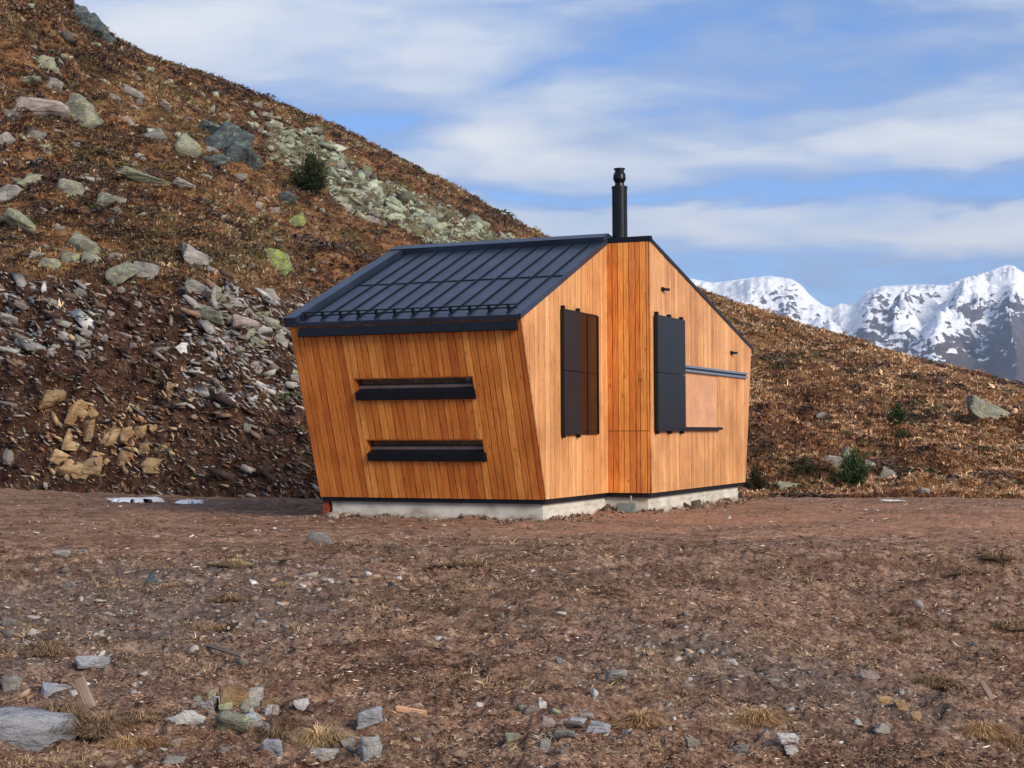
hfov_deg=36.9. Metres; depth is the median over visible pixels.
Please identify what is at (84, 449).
stone
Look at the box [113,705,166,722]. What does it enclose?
grass tuft
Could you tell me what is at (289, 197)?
boulder
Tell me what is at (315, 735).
grass tuft
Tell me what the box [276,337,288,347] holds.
boulder
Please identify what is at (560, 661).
stone
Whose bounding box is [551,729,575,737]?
stone
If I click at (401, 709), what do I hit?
stick
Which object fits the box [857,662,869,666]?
stone
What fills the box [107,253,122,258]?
boulder
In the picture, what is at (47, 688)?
stone
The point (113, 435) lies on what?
boulder
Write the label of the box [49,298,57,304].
stone shard
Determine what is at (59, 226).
boulder
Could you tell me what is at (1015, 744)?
grass tuft
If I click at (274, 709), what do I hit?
stone
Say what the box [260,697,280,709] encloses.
stone
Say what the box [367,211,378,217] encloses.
boulder
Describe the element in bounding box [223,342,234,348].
boulder
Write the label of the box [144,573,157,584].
stone
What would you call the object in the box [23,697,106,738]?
grass tuft
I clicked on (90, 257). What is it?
boulder
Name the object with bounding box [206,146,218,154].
boulder
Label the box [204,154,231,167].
boulder
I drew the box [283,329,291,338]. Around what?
boulder
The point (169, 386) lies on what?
boulder
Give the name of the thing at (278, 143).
boulder
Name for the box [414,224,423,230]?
boulder
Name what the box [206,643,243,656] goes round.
stick
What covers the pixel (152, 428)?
stone
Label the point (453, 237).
boulder
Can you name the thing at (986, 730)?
grass tuft
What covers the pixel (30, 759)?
grass tuft
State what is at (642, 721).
grass tuft
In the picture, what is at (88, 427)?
boulder
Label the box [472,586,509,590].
grass tuft
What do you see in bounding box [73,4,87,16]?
boulder
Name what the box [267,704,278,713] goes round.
stone
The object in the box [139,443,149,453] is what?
boulder
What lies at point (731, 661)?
stone
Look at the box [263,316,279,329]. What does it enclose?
boulder
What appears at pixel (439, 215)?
boulder
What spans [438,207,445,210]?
boulder
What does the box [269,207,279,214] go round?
boulder
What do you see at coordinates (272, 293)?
boulder
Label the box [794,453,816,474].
bush
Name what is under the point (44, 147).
boulder
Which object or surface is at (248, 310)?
boulder
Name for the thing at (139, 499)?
snow patch
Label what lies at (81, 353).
stone shard
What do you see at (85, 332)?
stone shard
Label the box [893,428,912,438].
dwarf pine
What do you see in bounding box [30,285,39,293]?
stone shard
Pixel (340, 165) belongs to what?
boulder
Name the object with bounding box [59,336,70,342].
stone shard
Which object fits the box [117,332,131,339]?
stone shard
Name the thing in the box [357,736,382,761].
stone
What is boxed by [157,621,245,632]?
grass tuft
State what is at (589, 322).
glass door
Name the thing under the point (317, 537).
stone
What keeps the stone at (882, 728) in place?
on the ground at (998, 512)
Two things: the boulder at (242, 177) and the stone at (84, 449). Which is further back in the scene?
the boulder at (242, 177)
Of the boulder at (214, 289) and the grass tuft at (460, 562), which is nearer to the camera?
the grass tuft at (460, 562)
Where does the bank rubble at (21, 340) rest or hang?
on the hillside
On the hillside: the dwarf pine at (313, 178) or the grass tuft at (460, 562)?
the dwarf pine at (313, 178)
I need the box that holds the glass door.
[581,312,599,433]
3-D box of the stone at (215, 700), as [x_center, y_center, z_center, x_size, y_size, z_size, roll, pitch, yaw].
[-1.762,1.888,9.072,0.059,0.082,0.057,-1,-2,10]
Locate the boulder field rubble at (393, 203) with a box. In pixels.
[247,120,517,243]
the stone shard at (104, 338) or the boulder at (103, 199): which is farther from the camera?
the boulder at (103, 199)
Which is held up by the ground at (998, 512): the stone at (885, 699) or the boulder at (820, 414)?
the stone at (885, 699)
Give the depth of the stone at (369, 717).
8.83 m
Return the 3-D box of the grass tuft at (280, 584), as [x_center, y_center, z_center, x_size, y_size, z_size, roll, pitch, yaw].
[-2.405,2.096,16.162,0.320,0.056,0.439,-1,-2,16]
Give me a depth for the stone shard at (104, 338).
43.63 m
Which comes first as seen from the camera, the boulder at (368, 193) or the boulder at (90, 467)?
the boulder at (90, 467)
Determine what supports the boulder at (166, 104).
on the hillside
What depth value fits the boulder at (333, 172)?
78.50 m
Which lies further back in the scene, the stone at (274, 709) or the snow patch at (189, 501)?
the snow patch at (189, 501)
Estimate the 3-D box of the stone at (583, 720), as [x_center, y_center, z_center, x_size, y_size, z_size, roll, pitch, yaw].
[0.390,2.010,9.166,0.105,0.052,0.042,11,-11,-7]
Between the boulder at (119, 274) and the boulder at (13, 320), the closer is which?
the boulder at (13, 320)
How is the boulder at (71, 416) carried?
on the hillside
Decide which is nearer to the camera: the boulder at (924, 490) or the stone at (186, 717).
the stone at (186, 717)
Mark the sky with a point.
(843, 150)
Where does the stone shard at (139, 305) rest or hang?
on the hillside
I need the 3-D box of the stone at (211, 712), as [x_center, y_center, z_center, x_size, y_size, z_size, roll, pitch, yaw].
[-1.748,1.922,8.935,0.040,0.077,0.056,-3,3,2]
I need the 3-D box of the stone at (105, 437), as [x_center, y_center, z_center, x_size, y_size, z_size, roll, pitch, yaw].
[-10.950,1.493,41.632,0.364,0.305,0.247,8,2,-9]
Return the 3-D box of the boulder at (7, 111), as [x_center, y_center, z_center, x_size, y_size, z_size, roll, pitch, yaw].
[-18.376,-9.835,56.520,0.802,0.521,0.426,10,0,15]
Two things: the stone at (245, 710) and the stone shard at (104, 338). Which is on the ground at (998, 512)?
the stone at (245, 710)
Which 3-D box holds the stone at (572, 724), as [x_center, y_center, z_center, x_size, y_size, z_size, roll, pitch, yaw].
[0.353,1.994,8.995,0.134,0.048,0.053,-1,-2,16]
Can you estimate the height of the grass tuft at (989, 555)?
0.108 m
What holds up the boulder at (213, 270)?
on the hillside
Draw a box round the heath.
[0,0,1023,498]
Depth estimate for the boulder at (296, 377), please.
43.15 m
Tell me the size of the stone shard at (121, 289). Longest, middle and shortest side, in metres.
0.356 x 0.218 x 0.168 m
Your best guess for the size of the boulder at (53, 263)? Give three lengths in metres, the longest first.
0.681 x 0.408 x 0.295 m
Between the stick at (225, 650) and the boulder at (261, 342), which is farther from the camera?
the boulder at (261, 342)
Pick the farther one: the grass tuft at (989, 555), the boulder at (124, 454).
the boulder at (124, 454)
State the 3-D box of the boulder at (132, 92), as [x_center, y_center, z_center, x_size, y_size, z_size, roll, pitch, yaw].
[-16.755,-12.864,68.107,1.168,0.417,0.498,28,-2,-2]
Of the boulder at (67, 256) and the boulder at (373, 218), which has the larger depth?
the boulder at (373, 218)
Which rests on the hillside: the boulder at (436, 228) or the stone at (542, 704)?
the boulder at (436, 228)
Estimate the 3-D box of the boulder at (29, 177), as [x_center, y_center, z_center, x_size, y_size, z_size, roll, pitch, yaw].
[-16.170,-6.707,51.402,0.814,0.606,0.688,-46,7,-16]
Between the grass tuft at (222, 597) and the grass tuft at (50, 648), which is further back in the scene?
the grass tuft at (222, 597)
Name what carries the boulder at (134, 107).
on the hillside
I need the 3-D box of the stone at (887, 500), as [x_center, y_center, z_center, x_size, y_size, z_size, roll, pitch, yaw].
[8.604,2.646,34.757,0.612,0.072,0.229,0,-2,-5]
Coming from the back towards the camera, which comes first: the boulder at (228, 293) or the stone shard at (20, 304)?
the boulder at (228, 293)
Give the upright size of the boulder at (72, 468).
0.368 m
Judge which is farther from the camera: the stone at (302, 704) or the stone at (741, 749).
the stone at (302, 704)
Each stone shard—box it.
[1,319,11,326]
[14,300,29,309]
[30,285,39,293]
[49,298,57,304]
[50,344,59,348]
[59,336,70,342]
[74,287,86,295]
[75,350,88,358]
[80,328,92,337]
[100,336,107,341]
[107,310,114,316]
[117,286,125,292]
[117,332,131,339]
[135,301,141,308]
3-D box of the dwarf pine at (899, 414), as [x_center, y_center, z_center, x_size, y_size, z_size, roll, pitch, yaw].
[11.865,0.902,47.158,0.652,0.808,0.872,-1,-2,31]
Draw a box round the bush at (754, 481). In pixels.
[743,464,772,491]
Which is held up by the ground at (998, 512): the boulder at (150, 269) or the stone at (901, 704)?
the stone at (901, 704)
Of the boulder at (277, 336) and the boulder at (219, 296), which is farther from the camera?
the boulder at (219, 296)
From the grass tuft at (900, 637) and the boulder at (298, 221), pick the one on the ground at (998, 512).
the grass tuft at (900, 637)
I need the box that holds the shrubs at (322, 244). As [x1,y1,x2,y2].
[0,0,1023,497]
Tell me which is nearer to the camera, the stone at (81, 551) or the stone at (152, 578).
the stone at (152, 578)
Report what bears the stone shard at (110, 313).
on the hillside
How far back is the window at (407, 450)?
27.24 m
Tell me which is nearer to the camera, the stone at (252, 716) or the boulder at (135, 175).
the stone at (252, 716)
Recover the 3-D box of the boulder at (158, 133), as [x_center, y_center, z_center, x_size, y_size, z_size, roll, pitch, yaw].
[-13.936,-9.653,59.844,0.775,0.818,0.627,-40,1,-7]
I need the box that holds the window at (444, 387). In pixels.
[354,376,476,400]
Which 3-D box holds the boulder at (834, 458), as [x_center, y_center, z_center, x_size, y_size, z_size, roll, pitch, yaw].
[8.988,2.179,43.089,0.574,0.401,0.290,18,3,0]
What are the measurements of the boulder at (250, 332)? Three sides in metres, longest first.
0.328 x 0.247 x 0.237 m
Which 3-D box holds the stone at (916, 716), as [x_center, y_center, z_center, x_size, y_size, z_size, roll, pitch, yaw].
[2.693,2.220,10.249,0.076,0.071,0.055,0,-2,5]
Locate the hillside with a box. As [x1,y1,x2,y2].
[0,0,1023,499]
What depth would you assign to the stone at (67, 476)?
41.42 m
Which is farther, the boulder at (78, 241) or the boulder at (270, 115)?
the boulder at (270, 115)
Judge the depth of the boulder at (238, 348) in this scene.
43.36 m
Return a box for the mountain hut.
[283,168,752,519]
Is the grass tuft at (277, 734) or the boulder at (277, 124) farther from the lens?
the boulder at (277, 124)
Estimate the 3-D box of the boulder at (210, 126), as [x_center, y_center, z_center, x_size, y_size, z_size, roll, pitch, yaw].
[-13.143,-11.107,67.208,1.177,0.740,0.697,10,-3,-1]
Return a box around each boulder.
[0,132,15,147]
[0,184,21,202]
[0,208,36,235]
[0,312,17,326]
[2,448,13,465]
[3,108,20,120]
[11,177,21,182]
[12,96,70,121]
[16,172,40,186]
[20,75,41,84]
[28,252,42,257]
[35,55,61,75]
[38,257,61,269]
[38,389,65,409]
[39,144,51,154]
[46,76,63,91]
[49,449,69,464]
[53,223,65,229]
[56,178,84,199]
[59,251,79,261]
[59,464,89,476]
[61,428,77,450]
[64,92,100,128]
[64,399,89,425]
[66,232,100,254]
[71,142,80,146]
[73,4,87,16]
[79,12,105,41]
[80,251,101,266]
[81,456,101,475]
[83,419,94,441]
[91,42,100,47]
[96,192,126,207]
[102,30,115,43]
[104,261,139,286]
[104,428,120,447]
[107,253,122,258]
[109,93,121,100]
[115,166,170,185]
[117,448,133,463]
[119,427,134,443]
[123,84,143,98]
[123,115,134,124]
[130,104,142,110]
[133,153,146,160]
[133,261,159,279]
[133,425,146,436]
[135,98,142,104]
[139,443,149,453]
[140,458,163,473]
[141,127,165,140]
[158,445,167,457]
[159,99,171,111]
[166,381,174,394]
[172,177,195,188]
[173,133,201,158]
[175,342,189,353]
[181,243,212,267]
[184,279,206,294]
[199,119,219,133]
[200,305,224,325]
[203,121,254,151]
[203,289,222,301]
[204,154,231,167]
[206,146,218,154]
[206,266,218,272]
[211,285,221,303]
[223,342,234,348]
[224,285,238,297]
[225,141,263,170]
[226,314,231,323]
[231,297,247,306]
[231,314,259,329]
[234,173,247,181]
[234,345,244,352]
[242,308,253,315]
[242,423,251,431]
[246,328,254,336]
[250,336,266,347]
[250,360,261,365]
[253,366,262,373]
[255,201,262,207]
[263,288,280,300]
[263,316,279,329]
[265,122,273,128]
[265,248,293,277]
[267,113,273,119]
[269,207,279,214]
[273,122,283,129]
[274,334,284,339]
[275,141,280,149]
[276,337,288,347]
[277,191,296,203]
[279,137,288,142]
[279,383,289,392]
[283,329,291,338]
[288,212,305,228]
[290,374,298,381]
[292,368,297,374]
[328,169,338,177]
[332,196,342,203]
[336,162,343,169]
[342,203,351,212]
[348,195,363,206]
[354,211,369,221]
[359,178,367,184]
[360,185,370,190]
[360,190,367,197]
[362,165,372,173]
[363,171,370,178]
[363,190,371,195]
[366,201,372,209]
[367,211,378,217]
[367,215,379,223]
[396,215,402,223]
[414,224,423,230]
[429,224,439,231]
[436,212,442,217]
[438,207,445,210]
[449,234,457,239]
[776,481,797,490]
[816,412,831,419]
[824,455,841,466]
[841,446,854,457]
[865,460,875,468]
[880,466,895,478]
[917,487,929,493]
[966,395,1009,418]
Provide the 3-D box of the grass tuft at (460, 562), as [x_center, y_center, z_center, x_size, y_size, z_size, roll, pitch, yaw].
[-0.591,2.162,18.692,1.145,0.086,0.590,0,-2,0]
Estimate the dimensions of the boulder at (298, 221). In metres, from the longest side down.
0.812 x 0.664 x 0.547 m
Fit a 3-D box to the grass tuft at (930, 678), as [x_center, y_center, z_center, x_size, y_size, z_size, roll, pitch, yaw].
[3.533,2.473,12.900,0.853,0.112,0.542,-1,-2,33]
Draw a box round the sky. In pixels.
[74,0,1023,307]
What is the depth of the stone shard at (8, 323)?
45.05 m
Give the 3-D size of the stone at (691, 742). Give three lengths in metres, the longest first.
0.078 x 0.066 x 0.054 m
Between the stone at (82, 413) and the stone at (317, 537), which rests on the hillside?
the stone at (82, 413)
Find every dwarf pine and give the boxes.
[289,148,332,194]
[835,445,874,486]
[887,401,907,423]
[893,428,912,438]
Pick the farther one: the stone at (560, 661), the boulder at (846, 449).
the boulder at (846, 449)
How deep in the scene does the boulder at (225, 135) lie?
65.19 m
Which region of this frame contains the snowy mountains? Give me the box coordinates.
[689,265,1023,383]
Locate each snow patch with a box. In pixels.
[107,497,164,502]
[175,500,203,503]
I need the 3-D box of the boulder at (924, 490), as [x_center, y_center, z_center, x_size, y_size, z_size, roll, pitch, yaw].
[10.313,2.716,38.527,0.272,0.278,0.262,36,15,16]
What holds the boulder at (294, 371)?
on the hillside
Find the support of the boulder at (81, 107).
on the hillside
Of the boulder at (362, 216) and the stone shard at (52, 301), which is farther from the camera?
the boulder at (362, 216)
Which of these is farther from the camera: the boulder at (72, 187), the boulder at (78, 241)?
the boulder at (72, 187)
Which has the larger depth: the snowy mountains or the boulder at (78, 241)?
the snowy mountains
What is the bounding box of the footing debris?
[305,495,764,524]
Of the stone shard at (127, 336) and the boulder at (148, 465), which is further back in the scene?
the stone shard at (127, 336)
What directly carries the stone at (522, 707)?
on the ground at (998, 512)
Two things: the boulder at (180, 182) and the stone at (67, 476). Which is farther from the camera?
the boulder at (180, 182)
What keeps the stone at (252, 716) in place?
on the ground at (998, 512)
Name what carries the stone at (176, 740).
on the ground at (998, 512)
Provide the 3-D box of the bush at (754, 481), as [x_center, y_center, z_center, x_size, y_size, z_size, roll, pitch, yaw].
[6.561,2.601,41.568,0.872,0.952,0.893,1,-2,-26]
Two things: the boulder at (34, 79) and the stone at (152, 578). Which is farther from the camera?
the boulder at (34, 79)
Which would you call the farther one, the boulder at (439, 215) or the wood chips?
the boulder at (439, 215)
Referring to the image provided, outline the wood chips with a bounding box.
[0,492,1023,767]
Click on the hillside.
(34, 432)
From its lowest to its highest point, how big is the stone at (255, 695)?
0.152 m
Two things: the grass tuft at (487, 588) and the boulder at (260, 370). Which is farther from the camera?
the boulder at (260, 370)
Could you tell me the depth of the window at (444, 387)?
26.95 m
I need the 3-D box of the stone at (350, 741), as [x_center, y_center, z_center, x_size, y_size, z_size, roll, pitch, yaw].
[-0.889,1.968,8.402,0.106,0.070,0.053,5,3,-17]
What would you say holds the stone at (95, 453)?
on the hillside
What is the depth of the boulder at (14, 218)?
48.34 m
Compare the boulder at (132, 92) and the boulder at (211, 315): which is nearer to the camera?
the boulder at (211, 315)
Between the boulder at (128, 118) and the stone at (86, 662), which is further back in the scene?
the boulder at (128, 118)
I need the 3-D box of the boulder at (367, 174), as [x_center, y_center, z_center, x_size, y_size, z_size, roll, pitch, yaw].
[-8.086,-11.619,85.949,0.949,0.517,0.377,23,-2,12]
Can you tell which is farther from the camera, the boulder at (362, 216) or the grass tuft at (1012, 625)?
the boulder at (362, 216)
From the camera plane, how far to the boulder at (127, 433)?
41.33 m
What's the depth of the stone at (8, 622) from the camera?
12.76 m
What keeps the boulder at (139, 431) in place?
on the hillside
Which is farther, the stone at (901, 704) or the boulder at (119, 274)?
the boulder at (119, 274)
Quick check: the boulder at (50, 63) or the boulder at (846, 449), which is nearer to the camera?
the boulder at (846, 449)
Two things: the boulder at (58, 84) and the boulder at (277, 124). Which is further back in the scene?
the boulder at (277, 124)
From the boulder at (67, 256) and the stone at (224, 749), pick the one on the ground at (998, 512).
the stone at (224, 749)
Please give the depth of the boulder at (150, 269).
46.78 m
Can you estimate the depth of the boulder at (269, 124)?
81.61 m
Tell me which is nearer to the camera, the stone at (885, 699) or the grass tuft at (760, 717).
the grass tuft at (760, 717)
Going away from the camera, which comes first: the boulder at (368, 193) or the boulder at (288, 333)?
the boulder at (288, 333)
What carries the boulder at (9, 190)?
on the hillside
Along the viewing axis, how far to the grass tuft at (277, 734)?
8.64 m
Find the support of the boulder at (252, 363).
on the hillside
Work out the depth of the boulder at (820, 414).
47.43 m
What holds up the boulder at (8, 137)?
on the hillside
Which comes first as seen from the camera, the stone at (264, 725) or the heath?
the stone at (264, 725)
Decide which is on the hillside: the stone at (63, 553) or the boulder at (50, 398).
the boulder at (50, 398)
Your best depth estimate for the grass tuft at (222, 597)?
15.10 m
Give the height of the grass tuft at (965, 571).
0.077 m
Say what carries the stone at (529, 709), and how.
on the ground at (998, 512)
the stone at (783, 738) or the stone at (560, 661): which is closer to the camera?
the stone at (783, 738)
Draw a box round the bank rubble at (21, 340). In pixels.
[0,257,322,498]
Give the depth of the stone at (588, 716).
9.18 m
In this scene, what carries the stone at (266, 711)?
on the ground at (998, 512)
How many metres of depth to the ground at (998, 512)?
14.64 m
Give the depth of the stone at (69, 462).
41.53 m
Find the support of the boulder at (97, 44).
on the hillside
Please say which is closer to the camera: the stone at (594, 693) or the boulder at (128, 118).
the stone at (594, 693)
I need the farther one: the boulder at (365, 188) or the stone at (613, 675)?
the boulder at (365, 188)
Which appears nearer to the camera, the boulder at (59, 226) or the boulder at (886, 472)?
the boulder at (886, 472)
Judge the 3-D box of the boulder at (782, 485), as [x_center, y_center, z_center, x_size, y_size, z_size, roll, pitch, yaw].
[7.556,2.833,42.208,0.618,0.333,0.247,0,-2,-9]
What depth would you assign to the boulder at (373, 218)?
69.21 m
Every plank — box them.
[74,676,95,709]
[979,680,994,699]
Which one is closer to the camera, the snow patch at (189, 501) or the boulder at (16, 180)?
the snow patch at (189, 501)
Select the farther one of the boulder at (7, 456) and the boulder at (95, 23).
the boulder at (95, 23)
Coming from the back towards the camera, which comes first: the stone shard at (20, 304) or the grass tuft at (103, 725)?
the stone shard at (20, 304)
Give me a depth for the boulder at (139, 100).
65.86 m
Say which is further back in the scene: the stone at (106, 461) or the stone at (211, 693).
the stone at (106, 461)
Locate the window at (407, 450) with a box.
[366,439,486,461]
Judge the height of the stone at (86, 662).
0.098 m
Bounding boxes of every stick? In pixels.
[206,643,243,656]
[394,706,426,715]
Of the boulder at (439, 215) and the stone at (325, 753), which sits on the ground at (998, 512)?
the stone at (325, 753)
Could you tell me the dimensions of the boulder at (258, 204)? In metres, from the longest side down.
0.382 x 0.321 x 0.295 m
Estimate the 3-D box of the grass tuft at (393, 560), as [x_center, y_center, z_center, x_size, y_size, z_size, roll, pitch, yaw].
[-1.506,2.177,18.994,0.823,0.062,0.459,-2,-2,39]
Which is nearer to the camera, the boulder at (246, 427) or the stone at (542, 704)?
the stone at (542, 704)
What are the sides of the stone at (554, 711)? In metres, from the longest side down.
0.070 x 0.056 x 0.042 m
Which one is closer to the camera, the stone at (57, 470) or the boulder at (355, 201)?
the stone at (57, 470)
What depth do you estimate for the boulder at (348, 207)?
69.83 m
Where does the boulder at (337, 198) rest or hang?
on the hillside
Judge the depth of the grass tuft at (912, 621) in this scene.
17.47 m
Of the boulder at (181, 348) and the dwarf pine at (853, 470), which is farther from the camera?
the boulder at (181, 348)
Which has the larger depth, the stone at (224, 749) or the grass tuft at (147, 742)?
the grass tuft at (147, 742)
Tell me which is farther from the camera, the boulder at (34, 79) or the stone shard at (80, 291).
the boulder at (34, 79)
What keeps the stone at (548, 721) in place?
on the ground at (998, 512)
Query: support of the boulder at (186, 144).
on the hillside
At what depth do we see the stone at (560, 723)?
8.98 m
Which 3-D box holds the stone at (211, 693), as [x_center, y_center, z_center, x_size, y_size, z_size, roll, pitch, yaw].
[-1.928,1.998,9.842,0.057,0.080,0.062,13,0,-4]
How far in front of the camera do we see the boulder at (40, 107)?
56.88 m
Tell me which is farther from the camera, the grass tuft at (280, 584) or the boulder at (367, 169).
the boulder at (367, 169)
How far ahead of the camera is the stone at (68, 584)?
15.73 m
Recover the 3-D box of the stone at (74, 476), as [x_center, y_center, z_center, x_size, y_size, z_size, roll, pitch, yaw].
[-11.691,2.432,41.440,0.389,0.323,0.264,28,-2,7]
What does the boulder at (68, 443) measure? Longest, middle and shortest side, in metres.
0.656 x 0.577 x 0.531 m
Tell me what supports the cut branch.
on the ground at (998, 512)
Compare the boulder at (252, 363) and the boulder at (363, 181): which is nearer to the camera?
the boulder at (252, 363)
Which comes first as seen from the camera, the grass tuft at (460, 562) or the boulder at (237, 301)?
the grass tuft at (460, 562)
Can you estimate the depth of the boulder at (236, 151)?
64.93 m
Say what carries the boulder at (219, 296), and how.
on the hillside
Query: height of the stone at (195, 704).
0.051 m
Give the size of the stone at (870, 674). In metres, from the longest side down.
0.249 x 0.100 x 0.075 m
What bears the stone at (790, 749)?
on the ground at (998, 512)
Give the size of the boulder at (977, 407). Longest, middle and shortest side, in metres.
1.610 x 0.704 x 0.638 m
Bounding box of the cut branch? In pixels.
[226,622,238,630]
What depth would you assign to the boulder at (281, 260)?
52.08 m
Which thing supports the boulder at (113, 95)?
on the hillside
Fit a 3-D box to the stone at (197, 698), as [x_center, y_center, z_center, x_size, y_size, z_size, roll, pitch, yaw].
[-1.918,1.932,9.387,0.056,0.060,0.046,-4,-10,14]
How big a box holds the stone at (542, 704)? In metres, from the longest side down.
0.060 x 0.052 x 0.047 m
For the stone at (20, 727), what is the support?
on the ground at (998, 512)
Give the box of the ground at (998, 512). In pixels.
[0,488,1023,767]
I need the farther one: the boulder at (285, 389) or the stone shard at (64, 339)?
the stone shard at (64, 339)
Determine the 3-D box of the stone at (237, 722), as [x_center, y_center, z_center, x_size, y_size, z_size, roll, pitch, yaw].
[-1.573,1.913,8.632,0.194,0.138,0.105,11,0,-15]
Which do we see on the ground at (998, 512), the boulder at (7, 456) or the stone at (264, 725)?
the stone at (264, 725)
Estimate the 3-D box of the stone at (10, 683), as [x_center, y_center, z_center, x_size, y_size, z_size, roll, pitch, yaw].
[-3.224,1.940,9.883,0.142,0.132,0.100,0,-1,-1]
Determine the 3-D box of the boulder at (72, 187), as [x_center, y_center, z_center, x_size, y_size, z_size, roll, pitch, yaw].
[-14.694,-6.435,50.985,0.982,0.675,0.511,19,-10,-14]
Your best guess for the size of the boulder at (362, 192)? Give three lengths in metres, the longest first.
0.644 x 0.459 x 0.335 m
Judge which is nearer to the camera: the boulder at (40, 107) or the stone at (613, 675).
the stone at (613, 675)
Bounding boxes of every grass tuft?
[11,753,82,767]
[18,639,75,656]
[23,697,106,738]
[70,708,141,740]
[79,733,181,753]
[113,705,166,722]
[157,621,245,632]
[203,590,252,601]
[211,558,249,566]
[251,725,301,743]
[270,581,289,586]
[282,721,359,747]
[359,557,414,563]
[422,558,506,565]
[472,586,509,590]
[608,707,673,729]
[729,704,793,728]
[884,633,915,640]
[893,615,930,625]
[907,671,974,688]
[946,568,985,575]
[950,718,1019,740]
[966,550,1019,559]
[987,617,1023,630]
[995,733,1023,749]
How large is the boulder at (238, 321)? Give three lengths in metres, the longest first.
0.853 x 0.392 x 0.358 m
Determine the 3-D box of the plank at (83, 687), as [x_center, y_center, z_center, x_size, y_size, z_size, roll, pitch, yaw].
[-2.567,1.861,9.240,0.061,0.191,0.190,1,-2,-41]
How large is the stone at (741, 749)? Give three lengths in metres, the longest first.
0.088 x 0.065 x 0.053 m
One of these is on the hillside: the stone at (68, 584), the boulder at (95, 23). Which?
the boulder at (95, 23)
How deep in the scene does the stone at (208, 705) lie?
9.03 m
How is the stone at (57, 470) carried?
on the hillside
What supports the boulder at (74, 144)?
on the hillside
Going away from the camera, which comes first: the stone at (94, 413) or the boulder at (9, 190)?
the stone at (94, 413)
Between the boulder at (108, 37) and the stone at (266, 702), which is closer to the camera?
the stone at (266, 702)
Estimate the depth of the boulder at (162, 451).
40.97 m
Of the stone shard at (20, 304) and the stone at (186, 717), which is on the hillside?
the stone shard at (20, 304)
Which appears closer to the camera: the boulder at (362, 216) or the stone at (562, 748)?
the stone at (562, 748)
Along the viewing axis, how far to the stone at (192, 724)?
8.69 m
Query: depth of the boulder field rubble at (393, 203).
80.94 m
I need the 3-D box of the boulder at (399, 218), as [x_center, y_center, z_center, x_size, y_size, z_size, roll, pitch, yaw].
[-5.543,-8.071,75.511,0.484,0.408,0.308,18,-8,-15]
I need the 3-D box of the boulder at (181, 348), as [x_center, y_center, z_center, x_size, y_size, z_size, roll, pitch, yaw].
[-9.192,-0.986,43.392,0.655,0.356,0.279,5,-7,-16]
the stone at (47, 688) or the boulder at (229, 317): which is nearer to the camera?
the stone at (47, 688)
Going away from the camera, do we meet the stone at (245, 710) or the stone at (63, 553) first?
the stone at (245, 710)
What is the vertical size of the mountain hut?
7.238 m
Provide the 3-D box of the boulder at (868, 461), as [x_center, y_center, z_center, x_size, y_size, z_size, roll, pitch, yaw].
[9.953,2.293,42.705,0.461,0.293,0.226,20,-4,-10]
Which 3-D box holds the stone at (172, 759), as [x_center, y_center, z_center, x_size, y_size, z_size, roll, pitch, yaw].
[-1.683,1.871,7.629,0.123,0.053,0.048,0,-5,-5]
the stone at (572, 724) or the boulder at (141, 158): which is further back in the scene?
the boulder at (141, 158)
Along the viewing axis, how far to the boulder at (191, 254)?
48.13 m
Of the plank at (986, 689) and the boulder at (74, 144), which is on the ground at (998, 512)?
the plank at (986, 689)
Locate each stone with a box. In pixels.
[0,706,77,750]
[1,675,22,692]
[2,618,17,627]
[40,681,71,695]
[52,550,70,557]
[55,466,61,475]
[62,581,75,587]
[63,459,74,465]
[63,474,70,480]
[71,473,79,478]
[75,655,109,668]
[76,408,87,419]
[77,549,87,554]
[80,447,88,453]
[88,409,98,417]
[92,451,104,455]
[102,433,108,443]
[104,458,109,464]
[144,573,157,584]
[149,424,157,431]
[161,755,185,764]
[164,710,205,725]
[170,738,180,744]
[188,721,195,727]
[191,702,201,706]
[193,695,202,702]
[200,700,213,709]
[206,689,216,697]
[208,697,218,708]
[208,708,213,719]
[214,710,248,734]
[218,702,232,711]
[219,686,248,705]
[219,746,230,754]
[239,699,249,709]
[243,707,253,713]
[244,712,256,724]
[248,687,262,707]
[249,709,261,721]
[250,719,258,727]
[259,738,282,757]
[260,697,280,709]
[261,722,269,730]
[265,707,269,715]
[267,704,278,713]
[272,704,277,714]
[293,698,309,710]
[306,532,332,543]
[309,748,338,760]
[340,737,355,747]
[356,706,382,730]
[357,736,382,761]
[503,732,519,743]
[518,704,526,711]
[521,705,538,714]
[538,700,546,709]
[538,737,549,752]
[542,715,554,726]
[549,708,561,714]
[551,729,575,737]
[555,657,565,665]
[556,718,568,729]
[559,744,564,754]
[564,720,582,728]
[569,717,586,723]
[578,713,593,719]
[584,721,610,733]
[590,688,598,698]
[605,670,626,682]
[684,737,699,748]
[725,659,738,665]
[732,744,748,754]
[774,733,798,744]
[784,745,798,754]
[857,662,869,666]
[857,669,880,679]
[872,723,889,734]
[876,696,890,703]
[879,499,904,501]
[895,699,908,711]
[910,711,921,721]
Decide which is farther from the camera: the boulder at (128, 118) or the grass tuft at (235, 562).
the boulder at (128, 118)
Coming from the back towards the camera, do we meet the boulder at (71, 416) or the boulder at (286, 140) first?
the boulder at (286, 140)
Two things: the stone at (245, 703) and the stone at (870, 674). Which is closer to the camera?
the stone at (245, 703)
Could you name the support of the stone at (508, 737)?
on the ground at (998, 512)

